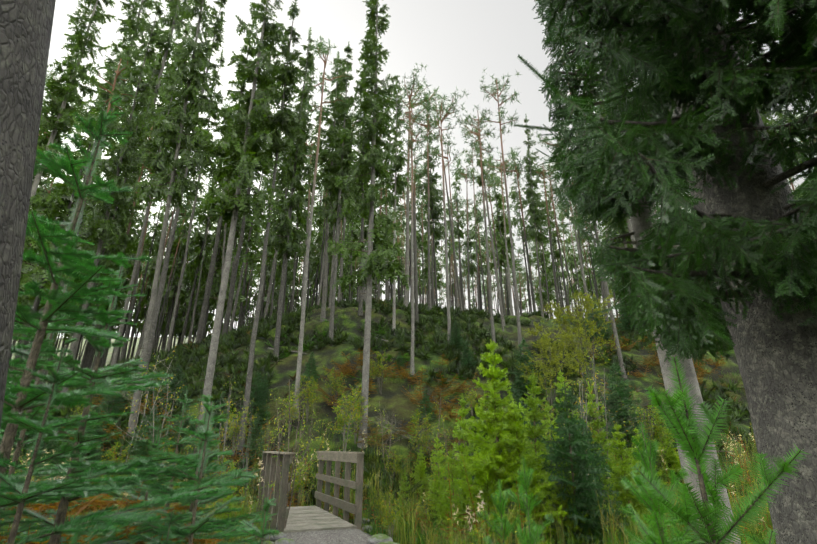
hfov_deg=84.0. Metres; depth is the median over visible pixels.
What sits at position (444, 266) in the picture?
pine tree
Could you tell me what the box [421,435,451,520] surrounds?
larch sapling
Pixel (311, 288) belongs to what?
spruce tree
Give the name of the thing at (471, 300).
spruce tree
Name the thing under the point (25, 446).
spruce
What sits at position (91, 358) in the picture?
spruce tree
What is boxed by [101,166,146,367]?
spruce tree
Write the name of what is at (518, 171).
pine tree
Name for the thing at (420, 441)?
sapling
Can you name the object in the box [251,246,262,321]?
pine tree
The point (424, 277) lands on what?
spruce tree
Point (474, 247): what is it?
spruce tree
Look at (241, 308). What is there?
spruce tree
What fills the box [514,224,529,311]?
pine tree
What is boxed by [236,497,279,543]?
young conifer
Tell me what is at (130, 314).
pine tree
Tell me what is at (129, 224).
pine tree
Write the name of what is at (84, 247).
spruce tree
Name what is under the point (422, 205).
pine tree
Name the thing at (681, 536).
pine sapling
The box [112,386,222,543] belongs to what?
young fir
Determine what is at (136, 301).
spruce tree
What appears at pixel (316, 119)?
spruce tree
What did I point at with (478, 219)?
pine tree
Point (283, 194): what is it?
spruce tree
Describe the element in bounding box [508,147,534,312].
spruce tree
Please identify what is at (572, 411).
thin sapling
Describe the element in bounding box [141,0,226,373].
spruce tree
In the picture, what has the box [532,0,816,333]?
spruce
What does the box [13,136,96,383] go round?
spruce tree
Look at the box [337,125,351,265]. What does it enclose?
spruce tree
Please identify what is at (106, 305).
spruce tree
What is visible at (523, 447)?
larch sapling
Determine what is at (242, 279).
spruce tree
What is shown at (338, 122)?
spruce tree
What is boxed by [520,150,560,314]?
pine tree
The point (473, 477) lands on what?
spruce
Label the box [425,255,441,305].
pine tree
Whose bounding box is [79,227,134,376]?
spruce tree
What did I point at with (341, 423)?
sapling
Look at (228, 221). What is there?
spruce tree
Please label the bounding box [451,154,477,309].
pine tree
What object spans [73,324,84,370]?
pine tree
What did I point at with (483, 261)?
spruce tree
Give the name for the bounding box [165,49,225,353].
spruce tree
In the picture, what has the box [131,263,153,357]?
pine tree
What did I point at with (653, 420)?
leafy bush
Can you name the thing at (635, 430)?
larch
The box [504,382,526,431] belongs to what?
spruce
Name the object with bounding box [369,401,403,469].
thin sapling
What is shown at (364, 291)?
pine tree
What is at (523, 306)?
spruce tree
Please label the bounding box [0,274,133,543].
young fir
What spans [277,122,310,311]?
spruce tree
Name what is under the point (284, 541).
path rock
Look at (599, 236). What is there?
pine tree
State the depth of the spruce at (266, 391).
17.73 m
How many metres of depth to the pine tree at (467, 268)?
77.78 m
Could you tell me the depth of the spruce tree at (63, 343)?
62.19 m
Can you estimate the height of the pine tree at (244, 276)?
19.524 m
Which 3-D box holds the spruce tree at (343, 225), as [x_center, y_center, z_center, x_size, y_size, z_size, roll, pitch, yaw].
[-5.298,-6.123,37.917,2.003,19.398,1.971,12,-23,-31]
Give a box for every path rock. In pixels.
[254,530,276,541]
[273,532,286,539]
[275,538,294,543]
[362,525,371,531]
[368,534,392,543]
[377,541,399,543]
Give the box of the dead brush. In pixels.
[345,403,430,449]
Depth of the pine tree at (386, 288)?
35.09 m
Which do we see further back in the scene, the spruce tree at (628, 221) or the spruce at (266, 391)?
the spruce tree at (628, 221)
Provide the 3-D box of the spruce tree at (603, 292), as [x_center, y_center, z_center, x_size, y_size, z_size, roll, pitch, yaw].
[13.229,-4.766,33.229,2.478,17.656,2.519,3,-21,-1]
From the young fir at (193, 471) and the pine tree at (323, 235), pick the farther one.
the pine tree at (323, 235)
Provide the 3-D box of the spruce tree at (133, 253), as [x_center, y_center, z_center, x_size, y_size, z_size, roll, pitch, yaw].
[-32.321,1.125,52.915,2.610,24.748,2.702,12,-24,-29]
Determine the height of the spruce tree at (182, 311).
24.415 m
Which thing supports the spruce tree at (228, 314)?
on the terrain
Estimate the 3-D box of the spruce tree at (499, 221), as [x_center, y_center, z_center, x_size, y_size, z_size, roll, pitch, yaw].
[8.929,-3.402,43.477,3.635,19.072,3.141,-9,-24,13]
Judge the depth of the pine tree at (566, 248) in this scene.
68.96 m
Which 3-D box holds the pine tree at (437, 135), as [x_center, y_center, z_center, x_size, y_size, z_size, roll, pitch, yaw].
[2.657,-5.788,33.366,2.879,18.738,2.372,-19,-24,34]
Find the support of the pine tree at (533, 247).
on the terrain
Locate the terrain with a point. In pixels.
(391, 396)
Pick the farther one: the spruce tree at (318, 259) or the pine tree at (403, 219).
the pine tree at (403, 219)
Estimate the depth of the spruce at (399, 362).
20.71 m
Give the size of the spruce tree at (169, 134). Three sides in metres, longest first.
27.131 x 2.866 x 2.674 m
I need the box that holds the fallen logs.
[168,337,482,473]
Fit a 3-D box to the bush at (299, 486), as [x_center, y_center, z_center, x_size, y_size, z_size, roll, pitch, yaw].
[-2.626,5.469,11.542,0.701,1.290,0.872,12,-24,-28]
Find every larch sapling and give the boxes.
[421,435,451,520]
[436,393,479,522]
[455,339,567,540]
[489,402,574,543]
[520,369,569,498]
[597,422,668,539]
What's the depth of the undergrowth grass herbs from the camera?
18.08 m
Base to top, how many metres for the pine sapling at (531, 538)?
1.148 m
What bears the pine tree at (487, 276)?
on the terrain
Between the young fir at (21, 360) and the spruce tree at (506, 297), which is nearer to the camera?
the young fir at (21, 360)
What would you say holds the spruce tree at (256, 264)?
on the terrain
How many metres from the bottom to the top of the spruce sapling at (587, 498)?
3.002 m
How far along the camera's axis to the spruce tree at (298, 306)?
89.75 m
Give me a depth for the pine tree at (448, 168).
35.54 m
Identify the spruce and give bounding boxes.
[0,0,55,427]
[5,432,26,477]
[8,408,43,469]
[17,412,69,480]
[57,406,109,477]
[90,381,128,424]
[113,404,179,504]
[154,364,187,409]
[162,403,195,454]
[174,424,211,486]
[210,390,232,431]
[234,370,271,426]
[240,415,270,465]
[255,374,271,402]
[301,351,321,381]
[394,352,404,368]
[414,388,435,420]
[449,320,464,348]
[459,341,477,368]
[459,434,495,491]
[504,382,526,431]
[508,339,549,395]
[514,0,816,543]
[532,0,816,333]
[534,0,816,543]
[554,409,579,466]
[569,423,619,533]
[583,296,611,340]
[600,360,655,449]
[616,300,639,330]
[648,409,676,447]
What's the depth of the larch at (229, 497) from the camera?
9.12 m
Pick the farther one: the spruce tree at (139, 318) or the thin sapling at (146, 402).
the spruce tree at (139, 318)
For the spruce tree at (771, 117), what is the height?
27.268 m
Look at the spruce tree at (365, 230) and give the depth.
45.01 m
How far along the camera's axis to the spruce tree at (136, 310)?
79.97 m
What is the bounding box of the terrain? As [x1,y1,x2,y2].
[0,305,766,543]
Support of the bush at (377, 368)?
on the terrain
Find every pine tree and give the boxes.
[30,167,74,245]
[35,49,149,390]
[39,68,78,136]
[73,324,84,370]
[76,336,83,370]
[98,108,168,367]
[116,217,159,362]
[119,164,169,362]
[120,250,147,353]
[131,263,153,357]
[132,174,206,356]
[132,234,164,341]
[152,193,201,350]
[170,248,200,349]
[171,243,183,346]
[187,213,217,343]
[221,103,239,278]
[237,206,266,329]
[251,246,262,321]
[255,170,282,318]
[273,138,319,312]
[286,223,313,312]
[292,36,350,417]
[294,256,303,310]
[301,128,331,309]
[302,168,323,307]
[310,189,325,302]
[317,138,333,304]
[318,142,329,304]
[320,180,342,292]
[337,109,362,302]
[345,225,360,299]
[358,84,408,302]
[375,179,389,298]
[376,148,401,299]
[376,164,392,298]
[388,201,404,299]
[390,206,409,299]
[391,62,428,327]
[391,80,446,309]
[393,178,419,293]
[393,189,409,296]
[395,222,405,297]
[396,206,405,278]
[396,219,410,296]
[397,98,438,374]
[400,232,424,295]
[401,99,439,309]
[403,145,430,302]
[403,164,434,295]
[410,178,442,305]
[416,194,442,304]
[416,207,446,303]
[417,244,426,302]
[422,86,468,348]
[422,92,462,310]
[424,137,459,307]
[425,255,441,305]
[432,225,448,304]
[437,259,444,305]
[438,289,445,304]
[439,226,462,306]
[441,258,458,295]
[442,239,461,307]
[445,199,468,310]
[446,192,473,307]
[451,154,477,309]
[455,238,471,308]
[456,105,497,349]
[458,251,474,290]
[458,263,467,301]
[460,112,505,325]
[460,246,467,277]
[461,140,481,308]
[465,192,489,310]
[465,218,489,309]
[470,151,506,315]
[470,268,482,307]
[470,280,482,305]
[473,269,483,308]
[478,69,523,362]
[482,229,497,286]
[482,241,496,313]
[484,151,517,315]
[487,146,535,311]
[489,260,497,314]
[491,204,513,314]
[491,226,507,314]
[493,272,499,310]
[498,274,510,311]
[502,265,519,308]
[508,253,523,314]
[511,246,525,314]
[512,263,528,313]
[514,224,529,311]
[516,268,528,308]
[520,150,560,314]
[521,243,537,275]
[523,270,537,307]
[524,188,554,312]
[527,241,539,309]
[530,239,545,313]
[531,124,590,319]
[532,152,568,310]
[538,197,564,313]
[542,50,626,378]
[542,180,577,311]
[550,206,569,307]
[552,244,566,313]
[553,135,586,311]
[559,197,582,316]
[560,245,576,315]
[560,252,573,314]
[563,246,579,311]
[572,209,596,314]
[573,179,609,313]
[573,234,590,306]
[579,191,599,307]
[579,214,598,307]
[584,222,603,247]
[605,229,617,317]
[773,116,797,191]
[792,101,816,143]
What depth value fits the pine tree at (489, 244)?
63.47 m
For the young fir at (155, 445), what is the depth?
5.70 m
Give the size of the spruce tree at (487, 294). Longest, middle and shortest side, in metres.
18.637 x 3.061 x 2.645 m
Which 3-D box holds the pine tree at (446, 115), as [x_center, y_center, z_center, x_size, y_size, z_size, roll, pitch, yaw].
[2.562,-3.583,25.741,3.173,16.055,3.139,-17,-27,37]
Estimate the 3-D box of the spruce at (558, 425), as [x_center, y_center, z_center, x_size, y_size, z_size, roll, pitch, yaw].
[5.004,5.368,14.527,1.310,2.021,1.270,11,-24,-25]
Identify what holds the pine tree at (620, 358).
on the terrain
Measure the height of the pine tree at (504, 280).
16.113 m
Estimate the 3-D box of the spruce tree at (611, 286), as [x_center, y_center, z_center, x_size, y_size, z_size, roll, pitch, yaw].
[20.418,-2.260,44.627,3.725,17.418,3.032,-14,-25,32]
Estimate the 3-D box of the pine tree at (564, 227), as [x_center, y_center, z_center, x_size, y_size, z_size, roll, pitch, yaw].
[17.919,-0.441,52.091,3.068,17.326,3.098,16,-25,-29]
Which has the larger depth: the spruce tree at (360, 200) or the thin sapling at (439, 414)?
the spruce tree at (360, 200)
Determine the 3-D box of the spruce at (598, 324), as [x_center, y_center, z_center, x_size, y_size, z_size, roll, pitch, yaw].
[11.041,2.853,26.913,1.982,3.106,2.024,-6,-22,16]
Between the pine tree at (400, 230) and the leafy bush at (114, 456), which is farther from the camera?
the pine tree at (400, 230)
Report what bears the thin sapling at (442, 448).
on the terrain
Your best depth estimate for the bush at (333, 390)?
17.26 m
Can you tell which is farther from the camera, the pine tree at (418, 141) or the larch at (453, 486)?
the pine tree at (418, 141)
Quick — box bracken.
[0,475,223,543]
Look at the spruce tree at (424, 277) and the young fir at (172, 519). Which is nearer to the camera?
the young fir at (172, 519)
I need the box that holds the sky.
[31,0,816,337]
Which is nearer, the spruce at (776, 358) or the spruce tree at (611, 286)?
the spruce at (776, 358)
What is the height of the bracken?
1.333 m
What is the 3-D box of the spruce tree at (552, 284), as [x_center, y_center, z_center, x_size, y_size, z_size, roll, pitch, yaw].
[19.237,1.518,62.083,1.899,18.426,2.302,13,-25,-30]
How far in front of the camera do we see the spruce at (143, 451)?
12.16 m
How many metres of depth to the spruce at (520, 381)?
19.96 m
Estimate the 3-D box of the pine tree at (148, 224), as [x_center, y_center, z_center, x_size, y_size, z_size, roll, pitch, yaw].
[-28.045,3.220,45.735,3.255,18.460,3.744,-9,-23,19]
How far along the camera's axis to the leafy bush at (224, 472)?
11.00 m
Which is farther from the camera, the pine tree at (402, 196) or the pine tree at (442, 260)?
the pine tree at (442, 260)
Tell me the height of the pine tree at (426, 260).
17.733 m
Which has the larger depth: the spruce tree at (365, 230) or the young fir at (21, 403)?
the spruce tree at (365, 230)
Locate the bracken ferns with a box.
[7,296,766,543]
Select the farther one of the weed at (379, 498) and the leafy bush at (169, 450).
the leafy bush at (169, 450)
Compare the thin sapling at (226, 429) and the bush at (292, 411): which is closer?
the thin sapling at (226, 429)
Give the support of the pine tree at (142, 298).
on the terrain
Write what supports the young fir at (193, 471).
on the terrain
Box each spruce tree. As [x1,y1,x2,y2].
[6,101,113,388]
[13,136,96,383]
[13,175,88,384]
[13,187,66,335]
[17,0,116,306]
[18,126,80,308]
[24,151,53,251]
[28,68,71,234]
[32,0,163,383]
[33,59,119,378]
[42,151,102,383]
[53,324,66,363]
[54,181,95,309]
[57,0,163,415]
[58,219,102,345]
[58,247,90,362]
[61,174,137,371]
[63,96,154,372]
[65,58,160,363]
[72,153,100,278]
[78,0,206,372]
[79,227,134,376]
[79,295,97,361]
[85,203,140,375]
[89,205,133,370]
[95,224,142,338]
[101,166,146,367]
[106,21,189,381]
[118,203,152,361]
[124,0,214,439]
[124,211,151,357]
[126,175,170,360]
[130,274,143,337]
[131,249,165,356]
[132,210,164,342]
[132,228,150,352]
[135,197,184,335]
[136,255,150,298]
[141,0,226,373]
[143,132,191,328]
[145,200,172,285]
[149,171,207,349]
[152,197,193,351]
[154,207,195,348]
[156,206,182,350]
[157,234,191,352]
[159,206,207,345]
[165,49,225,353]
[174,224,215,334]
[175,134,227,344]
[182,227,213,342]
[183,0,288,454]
[186,216,232,338]
[190,156,218,340]
[194,23,254,345]
[201,138,248,341]
[205,213,248,313]
[218,21,280,336]
[223,247,240,319]
[226,184,247,306]
[228,110,274,330]
[230,268,252,321]
[232,263,250,327]
[233,0,303,449]
[235,246,258,325]
[240,217,263,326]
[241,174,270,324]
[245,278,257,326]
[246,232,259,324]
[251,206,280,306]
[253,268,287,319]
[254,206,277,316]
[254,213,278,310]
[257,27,321,362]
[264,43,312,318]
[266,212,280,293]
[269,97,293,317]
[274,224,293,301]
[275,166,299,314]
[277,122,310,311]
[284,114,321,313]
[284,259,290,312]
[285,241,303,309]
[294,257,303,302]
[299,221,321,307]
[300,166,329,305]
[306,51,353,321]
[308,41,360,340]
[309,189,330,306]
[312,191,335,263]
[314,197,337,301]
[322,65,351,307]
[326,0,410,448]
[327,224,342,297]
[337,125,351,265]
[337,228,352,298]
[339,108,354,300]
[339,226,349,299]
[340,222,358,291]
[343,237,356,297]
[344,58,376,315]
[346,161,366,299]
[356,184,381,300]
[375,178,385,297]
[379,78,410,334]
[380,279,384,300]
[381,194,395,297]
[382,193,400,300]
[396,241,404,300]
[400,232,405,289]
[402,184,421,302]
[416,180,431,287]
[417,182,443,303]
[417,248,421,297]
[418,252,421,301]
[422,113,449,303]
[440,196,460,307]
[447,170,469,307]
[448,238,458,307]
[463,205,480,305]
[470,277,475,308]
[471,197,493,309]
[472,226,482,304]
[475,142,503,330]
[482,268,495,315]
[485,160,525,307]
[491,185,516,299]
[503,272,513,313]
[507,216,515,314]
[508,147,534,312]
[516,272,525,314]
[523,114,553,317]
[529,205,557,318]
[534,187,550,318]
[540,180,570,314]
[540,246,557,308]
[559,211,582,314]
[565,12,635,247]
[567,209,579,316]
[569,123,608,321]
[572,206,596,297]
[581,243,603,315]
[587,240,599,288]
[590,221,613,298]
[598,224,627,292]
[603,229,640,311]
[609,218,639,324]
[744,41,816,211]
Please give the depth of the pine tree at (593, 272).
43.88 m
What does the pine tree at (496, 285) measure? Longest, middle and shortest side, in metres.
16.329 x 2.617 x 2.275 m
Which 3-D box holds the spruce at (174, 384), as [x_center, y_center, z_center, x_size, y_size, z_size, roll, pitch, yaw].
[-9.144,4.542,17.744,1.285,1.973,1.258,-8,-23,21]
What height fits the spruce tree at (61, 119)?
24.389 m
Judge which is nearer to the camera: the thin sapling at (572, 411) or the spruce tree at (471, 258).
the thin sapling at (572, 411)
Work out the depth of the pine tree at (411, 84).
29.69 m
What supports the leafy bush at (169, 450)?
on the terrain
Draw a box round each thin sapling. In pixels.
[107,346,182,461]
[124,365,198,489]
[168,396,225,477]
[189,374,257,474]
[219,391,279,504]
[253,408,299,466]
[265,379,332,527]
[288,391,328,469]
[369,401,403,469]
[410,397,449,463]
[437,418,462,481]
[523,398,572,492]
[553,384,600,475]
[558,370,630,464]
[570,345,653,478]
[621,395,674,469]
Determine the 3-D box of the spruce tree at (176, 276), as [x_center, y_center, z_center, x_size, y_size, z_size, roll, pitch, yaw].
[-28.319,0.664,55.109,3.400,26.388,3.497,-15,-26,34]
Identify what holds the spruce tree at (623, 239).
on the terrain
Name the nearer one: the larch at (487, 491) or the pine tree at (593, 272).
the larch at (487, 491)
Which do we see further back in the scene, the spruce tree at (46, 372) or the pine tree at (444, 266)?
the pine tree at (444, 266)
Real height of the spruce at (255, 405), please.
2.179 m
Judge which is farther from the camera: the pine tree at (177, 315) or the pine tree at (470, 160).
the pine tree at (177, 315)
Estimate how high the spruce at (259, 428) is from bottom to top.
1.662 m
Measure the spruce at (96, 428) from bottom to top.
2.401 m
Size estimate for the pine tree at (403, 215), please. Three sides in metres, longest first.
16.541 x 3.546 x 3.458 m
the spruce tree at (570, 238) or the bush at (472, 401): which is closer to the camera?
the bush at (472, 401)
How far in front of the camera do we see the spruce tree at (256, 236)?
48.22 m
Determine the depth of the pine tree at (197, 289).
44.28 m
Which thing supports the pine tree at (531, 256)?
on the terrain
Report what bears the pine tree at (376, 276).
on the terrain
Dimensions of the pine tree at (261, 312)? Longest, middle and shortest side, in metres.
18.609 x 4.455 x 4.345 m
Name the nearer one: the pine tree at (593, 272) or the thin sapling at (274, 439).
the thin sapling at (274, 439)
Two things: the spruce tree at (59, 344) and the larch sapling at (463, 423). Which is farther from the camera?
the spruce tree at (59, 344)
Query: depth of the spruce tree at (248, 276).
66.32 m
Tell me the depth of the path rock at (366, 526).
10.31 m
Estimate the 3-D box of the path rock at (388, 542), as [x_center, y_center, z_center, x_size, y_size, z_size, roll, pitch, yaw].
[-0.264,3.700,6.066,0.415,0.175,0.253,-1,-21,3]
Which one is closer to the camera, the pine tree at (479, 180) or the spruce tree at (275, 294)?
the pine tree at (479, 180)
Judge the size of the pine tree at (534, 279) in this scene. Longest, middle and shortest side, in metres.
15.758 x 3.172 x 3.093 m
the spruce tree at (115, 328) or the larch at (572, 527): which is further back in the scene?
the spruce tree at (115, 328)
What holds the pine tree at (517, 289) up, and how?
on the terrain
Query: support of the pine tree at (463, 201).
on the terrain
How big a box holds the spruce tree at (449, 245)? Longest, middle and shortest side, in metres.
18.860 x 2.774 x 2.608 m
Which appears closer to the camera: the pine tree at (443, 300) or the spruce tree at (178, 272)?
the spruce tree at (178, 272)
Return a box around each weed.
[369,489,388,515]
[376,491,403,537]
[410,492,433,524]
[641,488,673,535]
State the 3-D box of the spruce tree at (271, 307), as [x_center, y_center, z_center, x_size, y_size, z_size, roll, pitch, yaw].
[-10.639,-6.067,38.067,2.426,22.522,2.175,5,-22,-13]
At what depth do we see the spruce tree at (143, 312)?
60.01 m
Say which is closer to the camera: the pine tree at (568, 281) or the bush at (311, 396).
the bush at (311, 396)
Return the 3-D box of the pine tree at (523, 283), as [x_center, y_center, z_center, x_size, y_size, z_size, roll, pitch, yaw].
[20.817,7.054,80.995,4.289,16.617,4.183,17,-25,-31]
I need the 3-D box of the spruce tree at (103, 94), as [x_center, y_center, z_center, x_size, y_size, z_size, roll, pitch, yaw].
[-18.208,-3.832,25.071,1.610,21.871,1.630,-20,-29,35]
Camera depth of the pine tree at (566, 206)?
47.74 m
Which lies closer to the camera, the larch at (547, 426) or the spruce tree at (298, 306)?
the larch at (547, 426)
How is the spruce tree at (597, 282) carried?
on the terrain
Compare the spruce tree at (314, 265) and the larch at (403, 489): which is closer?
the larch at (403, 489)
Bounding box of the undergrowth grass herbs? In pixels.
[0,297,775,543]
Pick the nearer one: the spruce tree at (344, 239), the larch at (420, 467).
the larch at (420, 467)
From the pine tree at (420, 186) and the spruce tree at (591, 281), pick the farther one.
the spruce tree at (591, 281)
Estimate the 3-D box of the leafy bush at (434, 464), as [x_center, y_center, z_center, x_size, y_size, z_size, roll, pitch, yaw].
[0.907,5.503,12.106,0.884,1.471,0.865,-19,-28,41]
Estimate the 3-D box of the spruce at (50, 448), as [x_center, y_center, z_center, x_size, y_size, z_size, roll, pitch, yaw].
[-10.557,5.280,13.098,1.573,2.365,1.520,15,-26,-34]
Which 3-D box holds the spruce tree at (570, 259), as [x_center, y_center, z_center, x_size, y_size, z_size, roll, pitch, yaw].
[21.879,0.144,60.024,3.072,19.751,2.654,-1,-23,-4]
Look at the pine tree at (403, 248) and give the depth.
64.54 m
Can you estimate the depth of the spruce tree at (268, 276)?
60.60 m
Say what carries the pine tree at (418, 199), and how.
on the terrain
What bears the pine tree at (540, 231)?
on the terrain
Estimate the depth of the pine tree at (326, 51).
21.53 m
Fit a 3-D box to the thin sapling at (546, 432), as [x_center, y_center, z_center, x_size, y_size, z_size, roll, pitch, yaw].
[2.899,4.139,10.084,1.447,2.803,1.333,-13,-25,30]
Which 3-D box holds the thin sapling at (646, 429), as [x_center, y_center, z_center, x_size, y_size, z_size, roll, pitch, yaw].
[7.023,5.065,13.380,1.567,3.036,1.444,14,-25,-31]
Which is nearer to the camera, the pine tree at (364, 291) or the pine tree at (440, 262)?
the pine tree at (364, 291)
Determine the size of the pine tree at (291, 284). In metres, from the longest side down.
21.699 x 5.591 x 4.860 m
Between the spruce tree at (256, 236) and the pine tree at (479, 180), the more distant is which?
the spruce tree at (256, 236)
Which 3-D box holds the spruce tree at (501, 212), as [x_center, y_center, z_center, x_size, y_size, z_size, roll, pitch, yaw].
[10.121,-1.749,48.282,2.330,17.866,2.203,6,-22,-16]
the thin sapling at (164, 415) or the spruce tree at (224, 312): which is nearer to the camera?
the thin sapling at (164, 415)
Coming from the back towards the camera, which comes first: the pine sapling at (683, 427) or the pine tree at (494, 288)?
the pine tree at (494, 288)
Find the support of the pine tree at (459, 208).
on the terrain
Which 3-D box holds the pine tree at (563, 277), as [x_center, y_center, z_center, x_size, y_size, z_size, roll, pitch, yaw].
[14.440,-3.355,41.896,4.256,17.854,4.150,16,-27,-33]
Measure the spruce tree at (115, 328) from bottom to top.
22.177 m
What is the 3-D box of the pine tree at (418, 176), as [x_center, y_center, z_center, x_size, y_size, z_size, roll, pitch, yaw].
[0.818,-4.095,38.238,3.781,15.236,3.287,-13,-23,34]
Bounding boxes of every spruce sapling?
[491,461,547,542]
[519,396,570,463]
[535,382,632,543]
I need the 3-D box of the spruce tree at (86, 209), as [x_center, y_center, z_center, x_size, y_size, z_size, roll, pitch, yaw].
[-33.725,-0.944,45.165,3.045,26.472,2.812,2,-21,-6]
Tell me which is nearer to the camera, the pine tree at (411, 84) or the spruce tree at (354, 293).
the pine tree at (411, 84)
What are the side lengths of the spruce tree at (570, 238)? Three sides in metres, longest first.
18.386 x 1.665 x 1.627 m
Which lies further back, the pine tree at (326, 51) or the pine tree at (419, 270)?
the pine tree at (419, 270)
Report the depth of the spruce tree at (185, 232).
44.18 m
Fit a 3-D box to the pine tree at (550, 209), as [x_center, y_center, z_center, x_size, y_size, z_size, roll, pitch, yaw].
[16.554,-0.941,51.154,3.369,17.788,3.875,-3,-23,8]
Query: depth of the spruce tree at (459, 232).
48.38 m
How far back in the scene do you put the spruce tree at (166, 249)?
33.62 m
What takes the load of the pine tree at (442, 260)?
on the terrain
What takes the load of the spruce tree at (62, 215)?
on the terrain
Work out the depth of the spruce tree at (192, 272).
41.50 m
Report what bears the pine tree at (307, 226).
on the terrain
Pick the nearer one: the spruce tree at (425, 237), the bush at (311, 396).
the bush at (311, 396)
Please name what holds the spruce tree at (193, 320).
on the terrain
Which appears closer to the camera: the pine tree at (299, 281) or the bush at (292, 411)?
the bush at (292, 411)
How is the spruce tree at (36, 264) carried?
on the terrain
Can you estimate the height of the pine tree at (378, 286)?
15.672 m
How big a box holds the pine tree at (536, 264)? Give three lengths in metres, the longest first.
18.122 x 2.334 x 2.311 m
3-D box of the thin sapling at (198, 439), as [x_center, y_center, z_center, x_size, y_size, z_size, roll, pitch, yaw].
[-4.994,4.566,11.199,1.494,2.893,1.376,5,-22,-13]
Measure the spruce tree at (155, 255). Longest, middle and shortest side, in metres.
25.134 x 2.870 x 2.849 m
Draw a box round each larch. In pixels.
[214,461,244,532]
[387,469,413,532]
[409,446,430,493]
[436,447,472,541]
[475,474,499,541]
[540,406,571,473]
[543,457,592,543]
[553,367,579,434]
[584,382,626,482]
[597,463,628,539]
[629,428,669,512]
[648,405,681,480]
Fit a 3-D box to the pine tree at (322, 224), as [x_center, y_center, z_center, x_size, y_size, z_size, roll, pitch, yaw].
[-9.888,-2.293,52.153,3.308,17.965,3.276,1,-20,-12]
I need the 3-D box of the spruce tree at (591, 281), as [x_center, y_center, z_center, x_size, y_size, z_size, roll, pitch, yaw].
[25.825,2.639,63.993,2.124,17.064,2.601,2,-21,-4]
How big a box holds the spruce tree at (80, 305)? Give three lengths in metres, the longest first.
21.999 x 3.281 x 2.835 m
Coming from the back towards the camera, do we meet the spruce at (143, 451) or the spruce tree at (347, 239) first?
the spruce tree at (347, 239)
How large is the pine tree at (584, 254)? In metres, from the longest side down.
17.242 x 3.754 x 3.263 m
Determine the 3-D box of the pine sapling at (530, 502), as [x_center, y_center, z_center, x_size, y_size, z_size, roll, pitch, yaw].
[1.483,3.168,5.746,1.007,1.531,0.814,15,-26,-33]
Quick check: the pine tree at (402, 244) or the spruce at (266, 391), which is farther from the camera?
the pine tree at (402, 244)
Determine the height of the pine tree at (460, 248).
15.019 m
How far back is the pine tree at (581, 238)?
51.75 m
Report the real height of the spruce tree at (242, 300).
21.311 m
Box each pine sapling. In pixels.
[476,479,520,543]
[490,457,554,543]
[516,510,543,543]
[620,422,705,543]
[630,355,810,543]
[633,455,697,543]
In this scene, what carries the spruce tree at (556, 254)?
on the terrain
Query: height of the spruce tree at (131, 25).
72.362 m
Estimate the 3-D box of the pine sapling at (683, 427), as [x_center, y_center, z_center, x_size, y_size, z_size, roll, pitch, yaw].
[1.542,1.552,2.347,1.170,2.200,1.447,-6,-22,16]
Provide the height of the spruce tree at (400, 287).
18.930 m
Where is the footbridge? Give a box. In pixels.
[255,451,364,533]
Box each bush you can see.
[72,401,90,430]
[99,442,137,497]
[157,443,173,466]
[213,457,246,503]
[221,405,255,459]
[281,391,304,434]
[289,465,306,506]
[292,375,319,423]
[292,460,316,504]
[320,367,346,408]
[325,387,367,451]
[337,383,370,443]
[369,348,392,394]
[382,449,403,477]
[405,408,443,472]
[423,449,459,503]
[460,388,478,415]
[475,403,505,436]
[515,322,585,412]
[522,396,553,427]
[540,290,627,401]
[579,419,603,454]
[636,405,669,464]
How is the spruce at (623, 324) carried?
on the terrain
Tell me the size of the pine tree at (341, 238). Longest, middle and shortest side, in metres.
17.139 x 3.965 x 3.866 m
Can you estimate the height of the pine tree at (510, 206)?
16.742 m
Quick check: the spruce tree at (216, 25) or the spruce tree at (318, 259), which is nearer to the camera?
the spruce tree at (216, 25)
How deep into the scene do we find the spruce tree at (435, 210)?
38.17 m
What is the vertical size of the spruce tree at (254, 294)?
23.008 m
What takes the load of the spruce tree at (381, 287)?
on the terrain
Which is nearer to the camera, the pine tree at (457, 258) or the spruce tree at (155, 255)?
the spruce tree at (155, 255)
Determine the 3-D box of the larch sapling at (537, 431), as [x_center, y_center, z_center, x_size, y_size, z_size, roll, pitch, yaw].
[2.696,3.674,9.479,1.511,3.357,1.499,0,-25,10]
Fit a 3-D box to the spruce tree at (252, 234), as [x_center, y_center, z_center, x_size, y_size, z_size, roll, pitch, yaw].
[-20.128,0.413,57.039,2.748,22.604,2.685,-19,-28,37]
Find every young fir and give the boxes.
[0,94,259,543]
[0,251,217,543]
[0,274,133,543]
[0,294,51,511]
[0,337,92,543]
[5,405,118,543]
[100,425,206,543]
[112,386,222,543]
[122,394,276,543]
[126,401,262,543]
[139,511,186,543]
[144,427,264,543]
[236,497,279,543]
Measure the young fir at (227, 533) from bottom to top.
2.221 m
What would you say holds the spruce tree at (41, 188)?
on the terrain
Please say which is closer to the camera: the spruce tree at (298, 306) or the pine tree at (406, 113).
the pine tree at (406, 113)
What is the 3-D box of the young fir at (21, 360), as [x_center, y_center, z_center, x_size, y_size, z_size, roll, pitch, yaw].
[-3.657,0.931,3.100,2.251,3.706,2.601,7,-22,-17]
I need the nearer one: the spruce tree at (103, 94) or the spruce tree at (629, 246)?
the spruce tree at (103, 94)
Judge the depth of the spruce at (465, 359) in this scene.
21.34 m
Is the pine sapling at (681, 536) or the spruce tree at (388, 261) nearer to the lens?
the pine sapling at (681, 536)
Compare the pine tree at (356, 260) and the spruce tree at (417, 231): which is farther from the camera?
the pine tree at (356, 260)
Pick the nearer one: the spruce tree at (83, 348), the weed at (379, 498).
the weed at (379, 498)
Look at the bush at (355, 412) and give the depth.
15.04 m
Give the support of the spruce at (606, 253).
on the terrain

